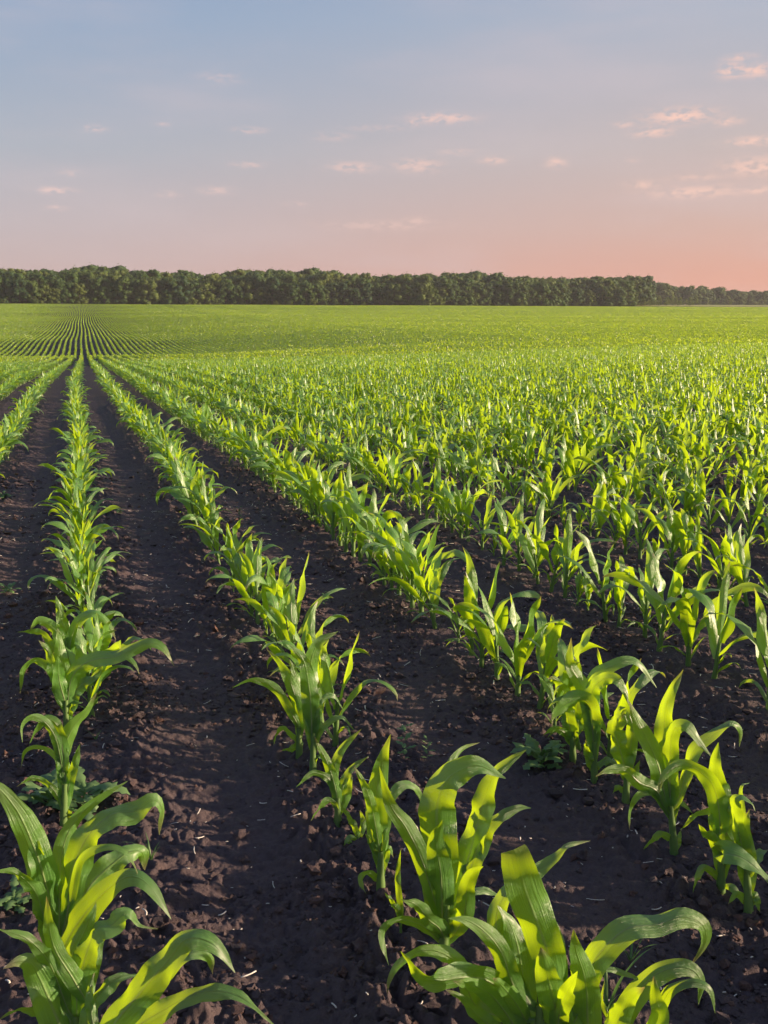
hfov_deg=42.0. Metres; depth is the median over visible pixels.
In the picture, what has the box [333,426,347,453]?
corn plant
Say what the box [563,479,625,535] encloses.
corn plant
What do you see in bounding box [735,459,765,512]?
corn plant
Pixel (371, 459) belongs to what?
corn plant
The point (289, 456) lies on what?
corn plant
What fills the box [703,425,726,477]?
corn plant
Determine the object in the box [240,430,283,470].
corn plant
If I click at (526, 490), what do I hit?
corn plant
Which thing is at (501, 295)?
tree
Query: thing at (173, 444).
corn plant
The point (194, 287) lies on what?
tree
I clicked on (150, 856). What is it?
grass sprout
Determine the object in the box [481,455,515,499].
corn plant
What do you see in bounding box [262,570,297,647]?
corn plant
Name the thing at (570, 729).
corn plant
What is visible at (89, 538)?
corn plant
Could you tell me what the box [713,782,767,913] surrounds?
corn plant
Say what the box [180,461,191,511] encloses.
corn plant
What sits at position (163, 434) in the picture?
corn plant
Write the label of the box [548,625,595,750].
corn plant
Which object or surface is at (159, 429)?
corn plant
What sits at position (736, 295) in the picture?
tree
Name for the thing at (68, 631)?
corn plant
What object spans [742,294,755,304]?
tree
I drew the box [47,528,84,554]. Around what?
corn plant
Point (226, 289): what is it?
tree
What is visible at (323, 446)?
corn plant
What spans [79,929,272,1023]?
corn plant
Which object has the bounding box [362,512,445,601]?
corn plant
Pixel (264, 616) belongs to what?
corn plant
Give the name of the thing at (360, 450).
corn plant
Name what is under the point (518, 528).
corn plant
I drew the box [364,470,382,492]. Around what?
corn plant
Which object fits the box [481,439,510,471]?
corn plant
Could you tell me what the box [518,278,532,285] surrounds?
tree
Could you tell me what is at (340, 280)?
tree
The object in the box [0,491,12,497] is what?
weed
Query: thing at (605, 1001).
grass sprout
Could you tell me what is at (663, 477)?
corn plant
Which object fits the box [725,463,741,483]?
corn plant
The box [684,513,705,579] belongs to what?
corn plant
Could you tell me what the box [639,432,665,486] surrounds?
corn plant
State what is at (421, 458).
corn plant
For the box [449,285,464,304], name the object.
tree
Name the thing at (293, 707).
corn plant
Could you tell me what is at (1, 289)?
tree
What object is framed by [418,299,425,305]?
bush
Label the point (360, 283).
tree
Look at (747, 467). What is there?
corn plant
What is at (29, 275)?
tree
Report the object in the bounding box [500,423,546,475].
corn plant
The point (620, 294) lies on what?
tree
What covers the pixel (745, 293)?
tree
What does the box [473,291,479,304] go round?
tree
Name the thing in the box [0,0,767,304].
sky
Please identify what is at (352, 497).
corn plant
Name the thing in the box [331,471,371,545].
corn plant
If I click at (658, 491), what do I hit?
corn plant
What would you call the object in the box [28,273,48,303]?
tree
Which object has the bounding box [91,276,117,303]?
tree
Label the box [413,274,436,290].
tree
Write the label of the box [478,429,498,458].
corn plant
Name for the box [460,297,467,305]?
bush
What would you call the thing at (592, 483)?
corn plant
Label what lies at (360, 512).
corn plant
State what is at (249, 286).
tree
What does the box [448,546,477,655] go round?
corn plant
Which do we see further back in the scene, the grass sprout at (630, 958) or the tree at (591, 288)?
the tree at (591, 288)
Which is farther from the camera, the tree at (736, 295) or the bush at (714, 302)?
the tree at (736, 295)
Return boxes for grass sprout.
[134,832,158,859]
[603,946,654,1009]
[625,938,657,960]
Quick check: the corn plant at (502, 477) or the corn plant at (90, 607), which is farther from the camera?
the corn plant at (502, 477)
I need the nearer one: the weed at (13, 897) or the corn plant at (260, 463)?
the weed at (13, 897)
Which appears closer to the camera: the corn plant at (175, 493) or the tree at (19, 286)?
the corn plant at (175, 493)
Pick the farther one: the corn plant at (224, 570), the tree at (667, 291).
the tree at (667, 291)
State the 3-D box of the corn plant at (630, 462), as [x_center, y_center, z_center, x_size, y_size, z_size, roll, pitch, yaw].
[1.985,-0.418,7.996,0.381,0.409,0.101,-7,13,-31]
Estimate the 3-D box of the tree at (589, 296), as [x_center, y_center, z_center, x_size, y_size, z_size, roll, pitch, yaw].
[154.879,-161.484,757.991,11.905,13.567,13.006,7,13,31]
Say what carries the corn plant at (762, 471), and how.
on the ground
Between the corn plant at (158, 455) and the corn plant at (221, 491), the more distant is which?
the corn plant at (158, 455)
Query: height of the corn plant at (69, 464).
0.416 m
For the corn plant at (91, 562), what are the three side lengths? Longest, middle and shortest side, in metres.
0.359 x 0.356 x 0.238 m
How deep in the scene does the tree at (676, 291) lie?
1101.57 m
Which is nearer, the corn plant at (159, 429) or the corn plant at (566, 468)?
the corn plant at (566, 468)
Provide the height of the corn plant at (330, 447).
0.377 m
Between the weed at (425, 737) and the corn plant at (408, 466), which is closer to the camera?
the weed at (425, 737)
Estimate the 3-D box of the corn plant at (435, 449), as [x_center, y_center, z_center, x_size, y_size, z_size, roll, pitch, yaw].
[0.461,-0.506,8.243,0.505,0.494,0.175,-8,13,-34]
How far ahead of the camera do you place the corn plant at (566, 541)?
4.51 m
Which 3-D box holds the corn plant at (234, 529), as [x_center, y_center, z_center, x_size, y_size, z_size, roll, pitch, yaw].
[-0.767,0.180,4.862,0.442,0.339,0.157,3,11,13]
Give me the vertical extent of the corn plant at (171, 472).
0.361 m
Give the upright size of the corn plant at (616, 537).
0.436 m
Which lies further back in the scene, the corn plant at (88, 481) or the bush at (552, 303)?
the bush at (552, 303)
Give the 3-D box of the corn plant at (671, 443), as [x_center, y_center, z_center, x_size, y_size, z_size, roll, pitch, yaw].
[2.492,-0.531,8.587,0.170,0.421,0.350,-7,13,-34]
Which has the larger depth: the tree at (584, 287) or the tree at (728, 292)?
the tree at (728, 292)
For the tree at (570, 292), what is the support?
on the ground
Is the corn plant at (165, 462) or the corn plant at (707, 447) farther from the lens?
the corn plant at (707, 447)
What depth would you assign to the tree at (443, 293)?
707.33 m
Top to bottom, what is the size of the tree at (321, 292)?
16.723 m
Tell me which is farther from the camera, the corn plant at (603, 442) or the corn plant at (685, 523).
the corn plant at (603, 442)
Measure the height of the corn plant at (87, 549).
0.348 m
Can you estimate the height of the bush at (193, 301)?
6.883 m
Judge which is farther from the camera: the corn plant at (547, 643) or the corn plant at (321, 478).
the corn plant at (321, 478)
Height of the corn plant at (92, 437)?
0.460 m
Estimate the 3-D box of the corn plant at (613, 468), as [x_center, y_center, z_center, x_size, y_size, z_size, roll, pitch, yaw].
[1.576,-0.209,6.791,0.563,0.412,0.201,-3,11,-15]
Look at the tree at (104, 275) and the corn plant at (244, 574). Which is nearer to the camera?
the corn plant at (244, 574)
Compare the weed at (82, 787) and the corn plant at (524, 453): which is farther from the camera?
the corn plant at (524, 453)
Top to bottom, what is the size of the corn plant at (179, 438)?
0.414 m
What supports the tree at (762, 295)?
on the ground
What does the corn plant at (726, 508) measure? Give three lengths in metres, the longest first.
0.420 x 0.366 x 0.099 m
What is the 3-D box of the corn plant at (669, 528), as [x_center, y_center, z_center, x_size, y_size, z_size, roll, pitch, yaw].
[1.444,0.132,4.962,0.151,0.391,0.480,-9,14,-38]
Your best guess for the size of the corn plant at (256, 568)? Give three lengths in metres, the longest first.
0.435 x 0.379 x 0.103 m
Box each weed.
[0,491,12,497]
[0,582,20,592]
[0,875,31,912]
[17,768,76,809]
[38,766,129,820]
[396,723,416,758]
[421,735,434,757]
[510,733,567,769]
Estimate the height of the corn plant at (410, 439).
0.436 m
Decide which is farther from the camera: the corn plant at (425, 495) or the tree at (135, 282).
the tree at (135, 282)
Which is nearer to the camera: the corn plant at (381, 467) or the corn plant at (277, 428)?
the corn plant at (381, 467)
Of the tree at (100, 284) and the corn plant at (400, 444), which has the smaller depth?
the corn plant at (400, 444)
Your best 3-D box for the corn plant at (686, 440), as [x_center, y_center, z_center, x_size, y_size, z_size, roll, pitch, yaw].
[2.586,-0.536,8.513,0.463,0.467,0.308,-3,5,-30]
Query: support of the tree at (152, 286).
on the ground
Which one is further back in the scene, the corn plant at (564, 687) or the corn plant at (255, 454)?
the corn plant at (255, 454)
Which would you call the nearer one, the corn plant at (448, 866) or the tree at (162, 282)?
the corn plant at (448, 866)
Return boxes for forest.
[0,262,760,305]
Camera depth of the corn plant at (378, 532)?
4.77 m
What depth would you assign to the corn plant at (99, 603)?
3.77 m
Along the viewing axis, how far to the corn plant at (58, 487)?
6.54 m
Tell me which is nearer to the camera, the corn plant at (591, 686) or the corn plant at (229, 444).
the corn plant at (591, 686)
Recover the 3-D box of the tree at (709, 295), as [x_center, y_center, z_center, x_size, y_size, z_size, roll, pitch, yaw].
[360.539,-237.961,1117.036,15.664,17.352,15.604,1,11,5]
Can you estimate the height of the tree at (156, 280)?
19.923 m
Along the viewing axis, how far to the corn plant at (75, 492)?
5.77 m
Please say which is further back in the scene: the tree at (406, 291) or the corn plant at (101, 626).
the tree at (406, 291)
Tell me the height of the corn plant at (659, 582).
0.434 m
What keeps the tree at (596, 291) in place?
on the ground
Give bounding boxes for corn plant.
[0,781,170,947]
[0,896,157,1023]
[18,693,96,826]
[19,627,173,726]
[22,597,115,665]
[27,547,102,611]
[34,474,103,519]
[38,459,114,494]
[38,483,80,521]
[41,511,122,561]
[41,543,111,589]
[42,521,104,571]
[43,531,124,585]
[46,473,80,506]
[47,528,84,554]
[47,541,130,610]
[47,571,122,639]
[48,501,120,540]
[49,472,83,492]
[50,428,113,453]
[50,458,96,483]
[52,445,107,472]
[53,494,81,523]
[53,626,138,716]
[54,468,89,484]
[54,515,110,556]
[55,442,79,475]
[56,438,98,472]
[56,440,100,462]
[56,453,111,501]
[57,442,105,458]
[57,461,106,476]
[59,538,87,609]
[61,502,118,539]
[64,477,88,517]
[65,437,97,455]
[65,591,136,631]
[67,422,103,449]
[69,443,86,494]
[70,539,115,585]
[72,443,106,468]
[72,484,112,521]
[76,617,119,684]
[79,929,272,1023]
[80,446,102,475]
[83,582,123,653]
[85,616,150,703]
[143,432,183,474]
[145,444,203,482]
[150,436,167,469]
[150,436,175,471]
[153,425,167,468]
[153,427,186,461]
[153,434,198,472]
[153,441,188,486]
[154,448,206,488]
[155,422,163,446]
[155,456,222,526]
[157,460,210,491]
[158,446,208,485]
[163,475,236,518]
[165,453,199,468]
[166,438,196,484]
[169,451,218,484]
[171,461,214,513]
[177,462,204,524]
[178,488,222,550]
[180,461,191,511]
[181,519,271,565]
[183,516,225,564]
[184,456,212,499]
[193,464,221,520]
[200,476,214,522]
[204,525,279,600]
[207,537,291,624]
[209,556,239,591]
[214,427,249,463]
[217,539,295,615]
[220,523,258,581]
[222,422,285,471]
[222,428,251,468]
[224,540,266,608]
[225,438,266,470]
[226,426,244,461]
[229,427,282,480]
[230,578,332,672]
[231,427,274,477]
[233,649,303,758]
[235,553,344,663]
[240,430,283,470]
[241,434,282,483]
[244,445,307,488]
[245,555,290,641]
[247,428,259,476]
[249,438,297,497]
[252,456,315,505]
[253,445,280,492]
[257,443,300,483]
[258,603,269,634]
[262,437,304,486]
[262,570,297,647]
[262,601,348,693]
[263,431,282,481]
[266,447,311,499]
[267,637,345,698]
[268,464,371,531]
[269,633,397,746]
[272,459,345,517]
[275,460,301,508]
[276,460,345,521]
[289,631,353,770]
[291,463,344,523]
[293,466,304,510]
[296,419,333,464]
[297,729,366,827]
[302,449,315,511]
[303,426,332,466]
[307,634,369,722]
[311,460,327,526]
[315,431,356,474]
[315,471,379,534]
[317,429,349,462]
[318,439,349,472]
[318,471,400,556]
[319,452,330,466]
[320,479,338,539]
[325,427,368,474]
[327,462,392,552]
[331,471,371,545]
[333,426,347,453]
[336,439,381,483]
[338,436,360,475]
[339,486,369,561]
[339,489,401,566]
[339,508,389,585]
[341,519,404,590]
[341,805,365,845]
[344,446,383,490]
[354,734,421,892]
[357,444,372,471]
[361,510,452,607]
[362,443,422,495]
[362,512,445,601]
[363,433,374,483]
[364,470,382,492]
[366,446,417,503]
[366,516,441,580]
[369,545,460,628]
[372,517,429,595]
[374,524,465,613]
[378,742,529,964]
[380,420,428,465]
[384,445,416,500]
[385,851,403,933]
[386,463,433,510]
[387,426,412,463]
[387,841,711,1023]
[395,461,455,518]
[398,461,415,508]
[400,464,422,514]
[404,428,441,467]
[406,423,422,468]
[408,436,427,471]
[411,424,456,471]
[412,562,541,667]
[418,473,501,541]
[422,484,472,532]
[424,592,465,642]
[427,430,444,472]
[428,444,485,485]
[430,472,462,524]
[431,478,456,527]
[433,439,451,480]
[433,453,453,522]
[440,481,493,537]
[442,450,473,487]
[448,442,488,490]
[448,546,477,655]
[453,486,518,549]
[454,449,486,491]
[454,594,572,696]
[456,577,507,680]
[462,454,505,496]
[463,430,495,455]
[473,453,499,499]
[473,492,550,570]
[476,435,496,489]
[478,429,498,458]
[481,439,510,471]
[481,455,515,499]
[486,430,525,466]
[486,525,499,555]
[487,461,545,505]
[488,498,549,577]
[489,418,525,473]
[491,496,534,565]
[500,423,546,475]
[510,426,539,477]
[514,467,568,522]
[514,610,605,709]
[515,432,556,479]
[516,465,587,519]
[517,517,561,583]
[518,475,542,511]
[527,524,618,591]
[529,490,539,514]
[534,439,559,482]
[535,441,554,478]
[536,665,582,725]
[543,655,613,762]
[547,648,665,766]
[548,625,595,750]
[551,496,567,528]
[551,639,656,783]
[552,442,583,490]
[553,509,610,597]
[554,434,580,483]
[556,530,637,621]
[559,424,591,449]
[562,437,615,491]
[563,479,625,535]
[564,430,573,451]
[566,503,590,531]
[568,569,591,605]
[569,421,631,467]
[571,478,657,548]
[572,425,581,463]
[572,451,655,505]
[575,425,604,470]
[580,431,602,469]
[582,473,606,493]
[582,569,592,610]
[585,464,626,500]
[590,495,642,554]
[592,479,620,541]
[595,670,742,855]
[598,538,668,637]
[601,958,714,1023]
[603,563,767,666]
[604,428,622,476]
[604,458,662,504]
[606,706,639,803]
[609,494,677,558]
[610,556,634,627]
[616,432,661,478]
[616,463,684,512]
[618,434,639,480]
[631,460,650,512]
[633,497,708,569]
[635,447,695,482]
[636,472,684,519]
[638,551,731,651]
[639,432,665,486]
[640,431,690,463]
[641,473,684,515]
[642,533,679,560]
[646,430,689,468]
[650,432,666,459]
[652,454,693,489]
[652,470,673,491]
[658,422,700,462]
[658,441,702,492]
[658,742,738,894]
[660,427,685,464]
[664,431,729,469]
[667,464,721,519]
[669,508,693,575]
[670,444,717,478]
[675,562,767,678]
[678,477,733,533]
[680,454,736,485]
[684,471,713,511]
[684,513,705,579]
[684,529,744,591]
[685,523,735,589]
[689,439,702,472]
[691,454,705,520]
[695,488,766,535]
[700,440,743,479]
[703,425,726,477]
[708,433,737,463]
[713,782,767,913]
[714,472,767,549]
[715,525,763,606]
[723,473,767,508]
[724,462,739,504]
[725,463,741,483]
[726,418,764,459]
[731,426,767,466]
[733,444,767,476]
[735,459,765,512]
[739,455,767,506]
[743,447,767,488]
[756,441,767,487]
[764,433,767,463]
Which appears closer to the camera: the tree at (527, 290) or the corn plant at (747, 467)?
the corn plant at (747, 467)
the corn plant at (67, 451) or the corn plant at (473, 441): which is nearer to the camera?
the corn plant at (67, 451)
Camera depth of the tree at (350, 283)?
703.29 m
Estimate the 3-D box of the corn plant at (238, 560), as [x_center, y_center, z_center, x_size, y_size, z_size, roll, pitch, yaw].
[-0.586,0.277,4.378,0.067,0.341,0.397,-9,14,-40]
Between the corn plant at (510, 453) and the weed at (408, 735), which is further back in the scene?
the corn plant at (510, 453)
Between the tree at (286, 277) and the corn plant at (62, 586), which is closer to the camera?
the corn plant at (62, 586)
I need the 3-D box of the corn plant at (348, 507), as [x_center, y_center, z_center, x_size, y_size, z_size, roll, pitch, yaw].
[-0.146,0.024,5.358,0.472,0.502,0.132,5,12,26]
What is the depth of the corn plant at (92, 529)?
5.37 m
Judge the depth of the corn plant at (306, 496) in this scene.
6.21 m
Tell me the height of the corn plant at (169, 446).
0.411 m
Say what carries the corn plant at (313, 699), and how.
on the ground
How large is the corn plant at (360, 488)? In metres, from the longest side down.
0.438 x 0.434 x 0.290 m
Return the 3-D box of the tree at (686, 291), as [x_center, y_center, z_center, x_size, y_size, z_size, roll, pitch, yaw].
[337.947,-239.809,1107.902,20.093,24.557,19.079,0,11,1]
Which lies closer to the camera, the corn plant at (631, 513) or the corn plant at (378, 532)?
the corn plant at (378, 532)
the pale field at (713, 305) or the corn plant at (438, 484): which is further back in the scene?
the pale field at (713, 305)
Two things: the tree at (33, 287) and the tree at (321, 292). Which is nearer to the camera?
the tree at (33, 287)
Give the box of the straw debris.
[0,490,767,1016]
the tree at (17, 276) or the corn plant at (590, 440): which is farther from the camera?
the tree at (17, 276)
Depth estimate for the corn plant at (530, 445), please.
8.11 m
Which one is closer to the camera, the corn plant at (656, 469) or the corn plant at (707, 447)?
the corn plant at (656, 469)
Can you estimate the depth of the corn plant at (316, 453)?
9.06 m
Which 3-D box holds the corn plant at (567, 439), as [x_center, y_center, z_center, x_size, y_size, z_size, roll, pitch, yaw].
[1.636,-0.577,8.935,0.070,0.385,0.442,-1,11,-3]
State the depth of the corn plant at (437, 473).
6.20 m
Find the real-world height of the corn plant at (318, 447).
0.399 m
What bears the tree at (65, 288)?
on the ground
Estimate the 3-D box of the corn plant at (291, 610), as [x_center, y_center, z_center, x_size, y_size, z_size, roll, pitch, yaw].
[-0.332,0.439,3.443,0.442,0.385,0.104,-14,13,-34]
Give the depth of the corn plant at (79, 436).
8.74 m
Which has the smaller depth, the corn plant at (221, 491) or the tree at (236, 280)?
the corn plant at (221, 491)
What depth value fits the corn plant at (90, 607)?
3.59 m
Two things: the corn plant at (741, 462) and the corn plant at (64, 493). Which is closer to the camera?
the corn plant at (64, 493)
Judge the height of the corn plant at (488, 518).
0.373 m
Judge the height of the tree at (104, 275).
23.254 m
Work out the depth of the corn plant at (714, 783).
2.16 m
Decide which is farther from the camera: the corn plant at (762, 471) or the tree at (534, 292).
the tree at (534, 292)
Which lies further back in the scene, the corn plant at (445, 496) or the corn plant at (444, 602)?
the corn plant at (445, 496)
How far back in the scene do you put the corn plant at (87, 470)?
7.35 m
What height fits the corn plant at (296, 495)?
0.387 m
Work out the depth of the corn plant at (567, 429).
8.76 m
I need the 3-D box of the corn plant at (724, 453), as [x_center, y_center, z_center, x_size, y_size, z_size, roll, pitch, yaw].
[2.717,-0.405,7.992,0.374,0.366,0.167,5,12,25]
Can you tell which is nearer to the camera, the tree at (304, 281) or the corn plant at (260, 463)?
the corn plant at (260, 463)
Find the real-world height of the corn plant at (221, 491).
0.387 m
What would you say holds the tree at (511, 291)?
on the ground
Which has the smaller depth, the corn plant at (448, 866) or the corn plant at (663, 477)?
the corn plant at (448, 866)
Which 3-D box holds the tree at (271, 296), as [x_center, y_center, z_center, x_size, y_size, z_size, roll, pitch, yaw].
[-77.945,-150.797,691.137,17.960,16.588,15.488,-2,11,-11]
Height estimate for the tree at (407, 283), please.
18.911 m
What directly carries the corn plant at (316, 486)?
on the ground
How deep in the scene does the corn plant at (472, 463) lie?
7.45 m
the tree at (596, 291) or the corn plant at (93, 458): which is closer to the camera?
the corn plant at (93, 458)
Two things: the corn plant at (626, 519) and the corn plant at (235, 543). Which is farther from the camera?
the corn plant at (626, 519)
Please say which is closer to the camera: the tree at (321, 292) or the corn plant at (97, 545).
the corn plant at (97, 545)
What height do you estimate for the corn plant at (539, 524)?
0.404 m
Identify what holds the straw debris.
on the ground
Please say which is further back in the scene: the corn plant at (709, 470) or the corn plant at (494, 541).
the corn plant at (709, 470)
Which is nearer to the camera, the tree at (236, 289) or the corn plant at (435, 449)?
the corn plant at (435, 449)
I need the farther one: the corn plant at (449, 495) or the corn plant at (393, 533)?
the corn plant at (449, 495)
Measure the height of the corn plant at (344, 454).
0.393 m
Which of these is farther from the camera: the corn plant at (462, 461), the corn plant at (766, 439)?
the corn plant at (766, 439)
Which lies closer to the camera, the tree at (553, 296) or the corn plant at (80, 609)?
the corn plant at (80, 609)
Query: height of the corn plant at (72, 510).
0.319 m
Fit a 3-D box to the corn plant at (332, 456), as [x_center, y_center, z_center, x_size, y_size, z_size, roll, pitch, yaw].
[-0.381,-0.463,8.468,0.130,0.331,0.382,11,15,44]
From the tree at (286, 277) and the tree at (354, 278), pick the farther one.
the tree at (354, 278)
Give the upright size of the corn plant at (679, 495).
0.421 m
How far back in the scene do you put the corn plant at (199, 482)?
6.18 m
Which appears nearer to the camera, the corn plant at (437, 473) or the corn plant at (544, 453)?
the corn plant at (437, 473)
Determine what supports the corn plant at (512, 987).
on the ground
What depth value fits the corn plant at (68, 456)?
8.17 m
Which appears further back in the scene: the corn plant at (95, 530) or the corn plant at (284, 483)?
the corn plant at (284, 483)
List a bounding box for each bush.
[30,296,38,303]
[119,298,127,303]
[186,297,197,304]
[213,298,220,304]
[309,299,316,304]
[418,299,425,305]
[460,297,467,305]
[484,297,491,305]
[547,300,555,305]
[712,299,718,304]
[717,298,725,304]
[726,296,732,304]
[756,298,765,304]
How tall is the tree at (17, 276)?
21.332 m
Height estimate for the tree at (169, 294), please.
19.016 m
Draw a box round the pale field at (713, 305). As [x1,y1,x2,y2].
[635,305,767,306]
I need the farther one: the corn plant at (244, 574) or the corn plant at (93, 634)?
the corn plant at (244, 574)
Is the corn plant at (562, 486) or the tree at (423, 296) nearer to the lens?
the corn plant at (562, 486)
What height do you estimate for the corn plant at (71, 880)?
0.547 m
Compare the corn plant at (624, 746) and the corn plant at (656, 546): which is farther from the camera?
the corn plant at (656, 546)
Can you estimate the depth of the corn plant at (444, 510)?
5.95 m
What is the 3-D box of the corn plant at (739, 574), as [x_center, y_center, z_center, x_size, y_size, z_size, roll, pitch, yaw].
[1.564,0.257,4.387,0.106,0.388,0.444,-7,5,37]
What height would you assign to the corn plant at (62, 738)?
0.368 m
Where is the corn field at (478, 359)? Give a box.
[0,303,767,709]
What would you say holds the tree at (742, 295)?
on the ground
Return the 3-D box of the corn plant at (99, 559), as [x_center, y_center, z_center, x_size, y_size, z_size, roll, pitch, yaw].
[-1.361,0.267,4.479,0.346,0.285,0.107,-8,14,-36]
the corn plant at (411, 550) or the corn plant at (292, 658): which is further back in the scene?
the corn plant at (411, 550)
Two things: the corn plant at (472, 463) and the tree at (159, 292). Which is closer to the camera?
the corn plant at (472, 463)
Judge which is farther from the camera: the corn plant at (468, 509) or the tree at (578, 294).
the tree at (578, 294)
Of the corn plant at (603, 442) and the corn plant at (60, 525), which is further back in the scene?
the corn plant at (603, 442)
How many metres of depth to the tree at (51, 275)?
657.52 m
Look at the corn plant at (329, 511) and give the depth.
5.76 m
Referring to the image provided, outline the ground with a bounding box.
[0,300,767,1023]
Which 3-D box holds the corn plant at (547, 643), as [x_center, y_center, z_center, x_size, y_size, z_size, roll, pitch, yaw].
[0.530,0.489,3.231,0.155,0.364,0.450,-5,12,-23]
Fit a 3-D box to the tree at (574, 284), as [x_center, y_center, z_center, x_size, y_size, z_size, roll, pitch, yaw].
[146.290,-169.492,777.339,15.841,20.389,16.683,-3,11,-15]
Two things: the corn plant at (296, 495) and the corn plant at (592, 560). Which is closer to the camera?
the corn plant at (592, 560)
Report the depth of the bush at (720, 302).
1112.84 m
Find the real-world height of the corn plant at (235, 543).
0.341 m
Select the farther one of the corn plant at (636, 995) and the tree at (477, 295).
the tree at (477, 295)
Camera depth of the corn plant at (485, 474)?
7.20 m
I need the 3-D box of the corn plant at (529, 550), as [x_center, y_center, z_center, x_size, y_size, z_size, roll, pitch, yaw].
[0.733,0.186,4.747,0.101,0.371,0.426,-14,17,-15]
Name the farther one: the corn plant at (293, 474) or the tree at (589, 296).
the tree at (589, 296)
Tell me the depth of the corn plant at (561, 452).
7.59 m
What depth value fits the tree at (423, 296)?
699.38 m
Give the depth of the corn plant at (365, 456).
7.66 m
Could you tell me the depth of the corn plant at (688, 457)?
7.07 m
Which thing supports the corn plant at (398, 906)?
on the ground
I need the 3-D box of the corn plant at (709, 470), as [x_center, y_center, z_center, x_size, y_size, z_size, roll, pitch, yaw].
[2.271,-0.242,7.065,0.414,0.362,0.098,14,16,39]
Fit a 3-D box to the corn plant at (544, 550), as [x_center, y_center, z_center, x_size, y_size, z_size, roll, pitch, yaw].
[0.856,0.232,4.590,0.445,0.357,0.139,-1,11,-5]
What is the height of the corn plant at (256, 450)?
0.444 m
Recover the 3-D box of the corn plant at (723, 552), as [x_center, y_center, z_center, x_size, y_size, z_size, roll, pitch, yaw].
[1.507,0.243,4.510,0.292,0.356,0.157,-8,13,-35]
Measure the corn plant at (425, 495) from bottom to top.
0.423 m
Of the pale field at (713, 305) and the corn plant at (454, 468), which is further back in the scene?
the pale field at (713, 305)
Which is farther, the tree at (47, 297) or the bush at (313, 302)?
the bush at (313, 302)
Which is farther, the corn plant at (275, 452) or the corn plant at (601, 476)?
the corn plant at (275, 452)
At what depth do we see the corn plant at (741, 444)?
8.81 m
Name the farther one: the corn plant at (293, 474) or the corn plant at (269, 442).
the corn plant at (269, 442)
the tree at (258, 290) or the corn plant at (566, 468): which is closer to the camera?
the corn plant at (566, 468)
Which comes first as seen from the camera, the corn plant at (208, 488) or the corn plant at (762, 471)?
the corn plant at (208, 488)
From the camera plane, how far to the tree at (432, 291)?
701.43 m
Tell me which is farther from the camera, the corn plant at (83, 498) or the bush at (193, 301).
the bush at (193, 301)
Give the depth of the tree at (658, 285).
1091.11 m
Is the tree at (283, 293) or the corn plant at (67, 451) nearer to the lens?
the corn plant at (67, 451)
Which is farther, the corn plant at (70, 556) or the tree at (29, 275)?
the tree at (29, 275)
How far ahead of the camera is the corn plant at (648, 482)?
6.32 m
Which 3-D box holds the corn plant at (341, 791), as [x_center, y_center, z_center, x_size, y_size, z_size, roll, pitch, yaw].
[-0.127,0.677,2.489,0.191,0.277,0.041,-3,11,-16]
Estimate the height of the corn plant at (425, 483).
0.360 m
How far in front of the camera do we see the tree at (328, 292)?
692.91 m
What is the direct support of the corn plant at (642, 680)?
on the ground
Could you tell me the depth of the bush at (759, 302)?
1131.51 m
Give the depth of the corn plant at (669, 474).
7.36 m
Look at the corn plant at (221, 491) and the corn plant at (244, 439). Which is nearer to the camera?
the corn plant at (221, 491)
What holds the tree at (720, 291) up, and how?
on the ground
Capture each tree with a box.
[0,277,13,301]
[0,279,8,303]
[1,280,18,303]
[9,279,28,301]
[12,272,32,303]
[21,281,44,301]
[26,272,44,303]
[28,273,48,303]
[38,284,52,303]
[44,274,57,284]
[47,276,66,302]
[49,288,60,303]
[56,282,77,303]
[60,272,84,303]
[69,283,89,303]
[76,269,96,303]
[84,284,103,303]
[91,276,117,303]
[95,272,108,277]
[104,282,123,303]
[106,274,119,298]
[112,276,135,299]
[126,279,145,303]
[129,271,148,303]
[134,279,160,304]
[142,276,165,302]
[154,288,165,304]
[156,276,178,296]
[159,278,182,304]
[168,277,191,304]
[170,273,190,304]
[184,282,201,300]
[190,280,205,304]
[193,281,215,304]
[205,278,220,304]
[214,279,236,304]
[219,279,234,304]
[227,285,244,304]
[231,275,245,304]
[237,281,258,304]
[244,274,268,304]
[253,286,268,304]
[260,284,279,303]
[262,276,282,304]
[277,282,293,304]
[279,272,299,304]
[283,282,303,304]
[292,279,313,304]
[296,282,315,304]
[309,280,324,302]
[310,283,327,304]
[313,272,334,286]
[322,281,341,304]
[323,286,339,304]
[336,278,347,284]
[338,279,357,304]
[338,283,352,304]
[346,288,363,304]
[348,275,361,304]
[354,276,376,304]
[357,282,375,304]
[372,284,386,304]
[374,282,387,304]
[377,274,397,289]
[383,284,405,304]
[395,274,411,304]
[400,285,416,304]
[402,280,414,294]
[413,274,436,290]
[413,281,434,304]
[421,287,438,304]
[434,287,448,304]
[436,277,457,305]
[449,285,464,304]
[459,278,480,305]
[459,286,476,305]
[473,282,492,305]
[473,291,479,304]
[479,283,498,302]
[492,281,507,304]
[492,291,506,305]
[498,279,517,305]
[506,280,528,305]
[515,285,534,305]
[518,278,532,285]
[525,284,540,305]
[532,281,551,305]
[539,278,560,305]
[542,284,561,305]
[548,283,570,305]
[556,279,568,285]
[561,289,573,303]
[568,281,578,287]
[569,288,584,304]
[574,284,589,305]
[582,290,595,305]
[588,285,601,304]
[591,288,604,305]
[595,276,617,300]
[600,286,615,305]
[610,287,627,305]
[612,285,625,304]
[617,280,638,305]
[655,282,665,296]
[656,283,674,304]
[669,286,680,300]
[681,284,697,303]
[689,289,702,304]
[692,295,697,304]
[697,288,709,304]
[701,291,713,303]
[705,289,715,299]
[715,286,726,303]
[719,290,733,303]
[728,289,740,304]
[734,292,745,304]
[741,291,748,304]
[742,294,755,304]
[755,292,767,301]

